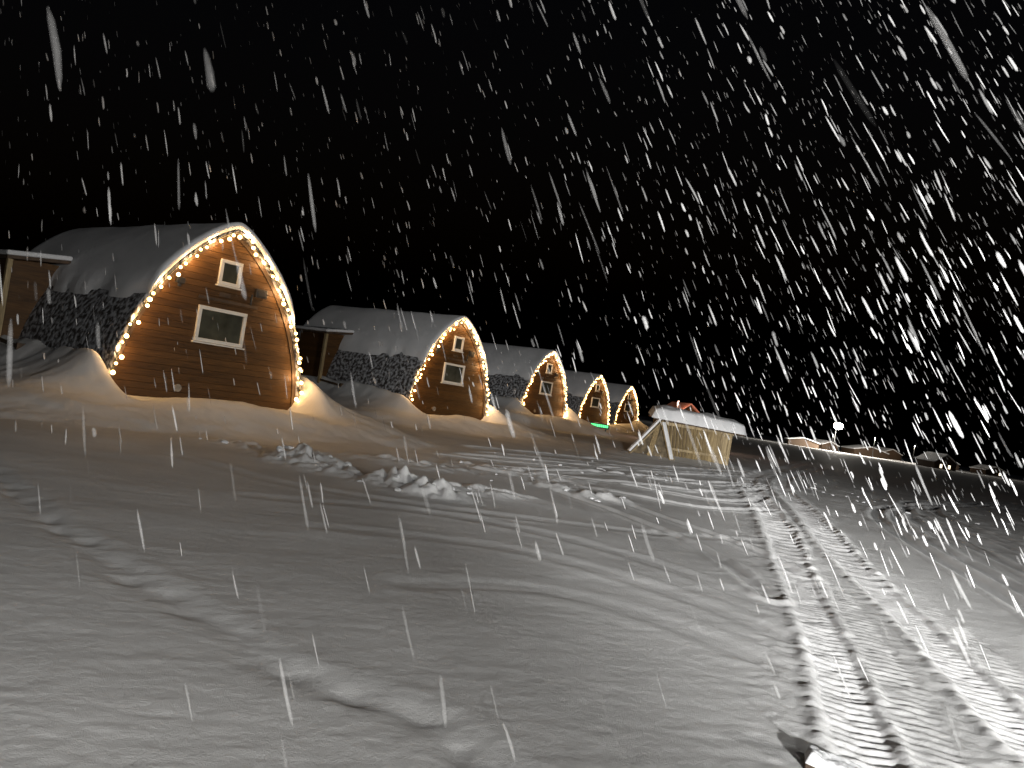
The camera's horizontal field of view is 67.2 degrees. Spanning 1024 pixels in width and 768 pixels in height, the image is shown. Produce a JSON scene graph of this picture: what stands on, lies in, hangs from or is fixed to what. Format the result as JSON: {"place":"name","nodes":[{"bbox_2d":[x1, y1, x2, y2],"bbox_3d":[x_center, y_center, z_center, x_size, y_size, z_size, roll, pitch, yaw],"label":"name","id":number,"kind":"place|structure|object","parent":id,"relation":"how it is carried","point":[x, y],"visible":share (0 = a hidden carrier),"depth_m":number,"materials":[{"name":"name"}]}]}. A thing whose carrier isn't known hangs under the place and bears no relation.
{"place":"outdoors","nodes":[
{"label":"outdoors","id":0,"kind":"place"},
{"bbox_2d":[0,335,1023,767],"bbox_3d":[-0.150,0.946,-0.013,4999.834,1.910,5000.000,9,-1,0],"label":"snowy ground","id":1,"kind":"structure","parent":0,"point":[176,591],"depth_m":6.83,"materials":[{"name":"white snow"}]},
{"bbox_2d":[0,222,302,409],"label":"arched wooden cabin","id":2,"kind":"object","parent":1,"relation":"on","point":[160,311],"visible":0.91,"depth_m":18.95,"materials":[{"name":"brown wood"}]},
{"bbox_2d":[193,305,247,347],"bbox_3d":[-7.107,-1.397,18.804,0.074,0.860,1.280,8,-1,39],"label":"lower window frame","id":3,"kind":"structure","parent":2,"relation":"in","point":[200,307],"depth_m":18.71,"materials":[{"name":"white wood"}]},
{"bbox_2d":[198,309,242,343],"bbox_3d":[-7.124,-1.399,18.818,0.020,0.700,1.120,8,-1,39],"label":"lower window glass","id":4,"kind":"structure","parent":2,"relation":"in","point":[214,325],"depth_m":18.80,"materials":[{"name":"black glass"}]},
{"bbox_2d":[217,259,243,288],"bbox_3d":[-6.888,-2.698,18.838,0.074,0.620,0.580,8,-1,39],"label":"upper window frame","id":5,"kind":"structure","parent":2,"relation":"in","point":[223,261],"depth_m":18.79,"materials":[{"name":"white wood"}]},
{"bbox_2d":[222,263,238,283],"bbox_3d":[-6.905,-2.700,18.852,0.020,0.460,0.420,8,-1,39],"label":"upper window glass","id":6,"kind":"structure","parent":2,"relation":"in","point":[230,273],"depth_m":18.85,"materials":[{"name":"black glass"}]},
{"bbox_2d":[296,305,489,419],"bbox_3d":[-6.163,-0.893,35.918,9.396,5.339,5.796,8,-1,39],"label":"arched wooden cabin","id":7,"kind":"object","parent":1,"relation":"on","point":[444,355],"visible":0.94,"depth_m":33.84,"materials":[{"name":"brown wood"}]},
{"bbox_2d":[441,362,464,384],"bbox_3d":[-2.531,-0.436,33.352,0.074,0.860,1.280,8,-1,39],"label":"lower window frame","id":8,"kind":"structure","parent":7,"relation":"in","point":[445,363],"depth_m":33.23,"materials":[{"name":"white wood"}]},
{"bbox_2d":[444,365,462,382],"bbox_3d":[-2.548,-0.438,33.366,0.020,0.700,1.120,8,-1,39],"label":"lower window glass","id":9,"kind":"structure","parent":7,"relation":"in","point":[452,373],"depth_m":33.37,"materials":[{"name":"grey glass"}]},
{"bbox_2d":[455,338,461,349],"bbox_3d":[-2.329,-1.740,33.400,0.020,0.460,0.420,8,-1,39],"label":"upper window glass","id":10,"kind":"structure","parent":7,"relation":"in","point":[459,341],"depth_m":33.41,"materials":[{"name":"black glass"}]},
{"bbox_2d":[453,336,464,351],"bbox_3d":[-2.312,-1.737,33.386,0.074,0.620,0.580,8,-1,39],"label":"upper window frame","id":11,"kind":"structure","parent":7,"relation":"in","point":[455,338],"depth_m":33.32,"materials":[{"name":"white wood"}]},
{"bbox_2d":[482,342,566,417],"bbox_3d":[-1.362,-0.188,53.518,9.403,5.339,5.796,8,-1,39],"label":"arched wooden cabin","id":12,"kind":"object","parent":1,"relation":"on","point":[542,391],"visible":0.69,"depth_m":50.93,"materials":[{"name":"brown wood"}]},
{"bbox_2d":[539,381,552,394],"bbox_3d":[2.267,0.269,50.955,0.074,0.860,1.280,8,-1,39],"label":"lower window frame","id":13,"kind":"structure","parent":12,"relation":"in","point":[541,381],"depth_m":50.84,"materials":[{"name":"white wood"}]},
{"bbox_2d":[541,382,551,393],"bbox_3d":[2.251,0.267,50.969,0.020,0.700,1.120,8,-1,39],"label":"lower window glass","id":14,"kind":"structure","parent":12,"relation":"in","point":[546,387],"depth_m":50.96,"materials":[{"name":"grey glass"}]},
{"bbox_2d":[546,363,552,373],"bbox_3d":[2.486,-1.032,50.989,0.074,0.620,0.580,8,-1,39],"label":"upper window frame","id":15,"kind":"structure","parent":12,"relation":"in","point":[547,363],"depth_m":50.88,"materials":[{"name":"white wood"}]},
{"bbox_2d":[564,370,609,424],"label":"arched wooden cabin","id":16,"kind":"object","parent":1,"relation":"on","point":[588,400],"visible":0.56,"depth_m":68.75,"materials":[{"name":"brown wood"}]},
{"bbox_2d":[590,397,599,407],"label":"lower window frame","id":17,"kind":"structure","parent":16,"relation":"in","point":[592,397],"depth_m":68.83,"materials":[{"name":"white wood"}]},
{"bbox_2d":[592,398,598,406],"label":"lower window glass","id":18,"kind":"structure","parent":16,"relation":"in","point":[595,402],"depth_m":68.97,"materials":[{"name":"grey glass"}]},
{"bbox_2d":[590,422,608,431],"bbox_3d":[6.084,3.137,53.975,1.400,0.790,0.160,9,-1,-8],"label":"led sign","id":19,"kind":"object","parent":1,"relation":"on","point":[603,426],"visible":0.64,"depth_m":53.94,"materials":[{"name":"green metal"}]},
{"bbox_2d":[198,437,1011,524],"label":"snow chunks","id":20,"kind":"object","parent":1,"relation":"on","point":[279,448],"visible":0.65,"depth_m":14.36,"materials":[{"name":"white snow"}]},
{"bbox_2d":[606,382,638,423],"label":"arched wooden cabin","id":21,"kind":"object","parent":1,"relation":"on","point":[623,403],"visible":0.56,"depth_m":87.32,"materials":[{"name":"brown wood"}]},
{"bbox_2d":[649,402,699,422],"bbox_3d":[12.973,3.113,59.991,3.600,3.380,3.600,9,-1,-12],"label":"hut","id":22,"kind":"object","parent":1,"relation":"on","point":[685,406],"visible":0.18,"depth_m":58.67,"materials":[{"name":"brown wood"}]},
{"bbox_2d":[627,405,746,464],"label":"wooden shed","id":23,"kind":"structure","parent":1,"relation":"on","point":[669,432],"depth_m":33.26,"materials":[{"name":"pale unstained wood planks"},{"name":"snow"}]},
{"bbox_2d":[784,439,818,448],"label":"walls","id":24,"kind":"structure","parent":1,"relation":"on","point":[802,443],"depth_m":236.62,"materials":[{"name":"brown wood"}]},
{"bbox_2d":[784,437,819,443],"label":"roof","id":25,"kind":"structure","parent":24,"relation":"on","point":[799,437],"depth_m":237.02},
{"bbox_2d":[792,438,817,443],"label":"gables","id":26,"kind":"object","parent":24,"relation":"on","point":[802,439],"visible":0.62,"depth_m":236.56,"materials":[{"name":"brown wood"}]},
{"bbox_2d":[818,444,837,451],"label":"walls","id":27,"kind":"structure","parent":1,"relation":"on","point":[825,447],"depth_m":254.72,"materials":[{"name":"brown wood"}]},
{"bbox_2d":[812,439,839,446],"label":"roof","id":28,"kind":"structure","parent":27,"relation":"on","point":[820,441],"depth_m":256.28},
{"bbox_2d":[803,745,861,767],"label":"snow covered board","id":29,"kind":"object","parent":1,"relation":"on","point":[815,757],"visible":1,"depth_m":4.07,"materials":[{"name":"white snow"}]},
{"bbox_2d":[832,422,842,450],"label":"street lamp","id":30,"kind":"object","parent":1,"relation":"on","point":[837,425],"visible":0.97,"depth_m":231.00,"materials":[{"name":"white metal"}]},
{"bbox_2d":[841,447,887,458],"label":"walls","id":31,"kind":"structure","parent":1,"relation":"on","point":[864,453],"depth_m":258.16,"materials":[{"name":"brown wood"}]},
{"bbox_2d":[841,445,888,453],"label":"roof","id":32,"kind":"structure","parent":31,"relation":"on","point":[855,446],"depth_m":259.74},
{"bbox_2d":[858,448,886,453],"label":"gables","id":33,"kind":"object","parent":31,"relation":"on","point":[871,449],"visible":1,"depth_m":258.01,"materials":[{"name":"brown wood"}]},
{"bbox_2d":[887,453,900,460],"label":"walls","id":34,"kind":"structure","parent":1,"relation":"on","point":[894,456],"depth_m":284.88,"materials":[{"name":"brown wood"}]},
{"bbox_2d":[874,446,902,455],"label":"roof","id":35,"kind":"structure","parent":34,"relation":"on","point":[884,449],"depth_m":285.48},
{"bbox_2d":[886,450,899,454],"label":"gables","id":36,"kind":"object","parent":34,"relation":"on","point":[892,452],"visible":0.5,"depth_m":284.38,"materials":[{"name":"brown wood"}]},
{"bbox_2d":[916,459,956,470],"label":"walls","id":37,"kind":"structure","parent":1,"relation":"on","point":[927,463],"depth_m":197.61,"materials":[{"name":"brown wood"}]},
{"bbox_2d":[915,451,957,464],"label":"roof","id":38,"kind":"structure","parent":37,"relation":"on","point":[931,456],"depth_m":198.88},
{"bbox_2d":[938,456,955,463],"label":"gables","id":39,"kind":"object","parent":37,"relation":"on","point":[946,459],"visible":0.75,"depth_m":197.15,"materials":[{"name":"brown wood"}]},
{"bbox_2d":[970,468,1006,477],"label":"walls","id":40,"kind":"structure","parent":1,"relation":"on","point":[986,472],"depth_m":276.95,"materials":[{"name":"brown wood"}]},
{"bbox_2d":[970,464,1007,472],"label":"roof","id":41,"kind":"structure","parent":40,"relation":"on","point":[983,467],"depth_m":278.63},
{"bbox_2d":[988,468,1005,472],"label":"gables","id":42,"kind":"object","parent":40,"relation":"on","point":[996,469],"visible":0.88,"depth_m":276.63,"materials":[{"name":"brown wood"}]},
{"bbox_2d":[0,0,1023,476],"label":"sky","id":43,"kind":"structure","parent":0,"point":[342,98],"materials":[{"name":"black"}]},
{"bbox_2d":[11,0,1023,609],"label":"falling snow","id":44,"kind":"structure","parent":0,"point":[759,306],"depth_m":12.15,"materials":[{"name":"white snow"}]}
]}

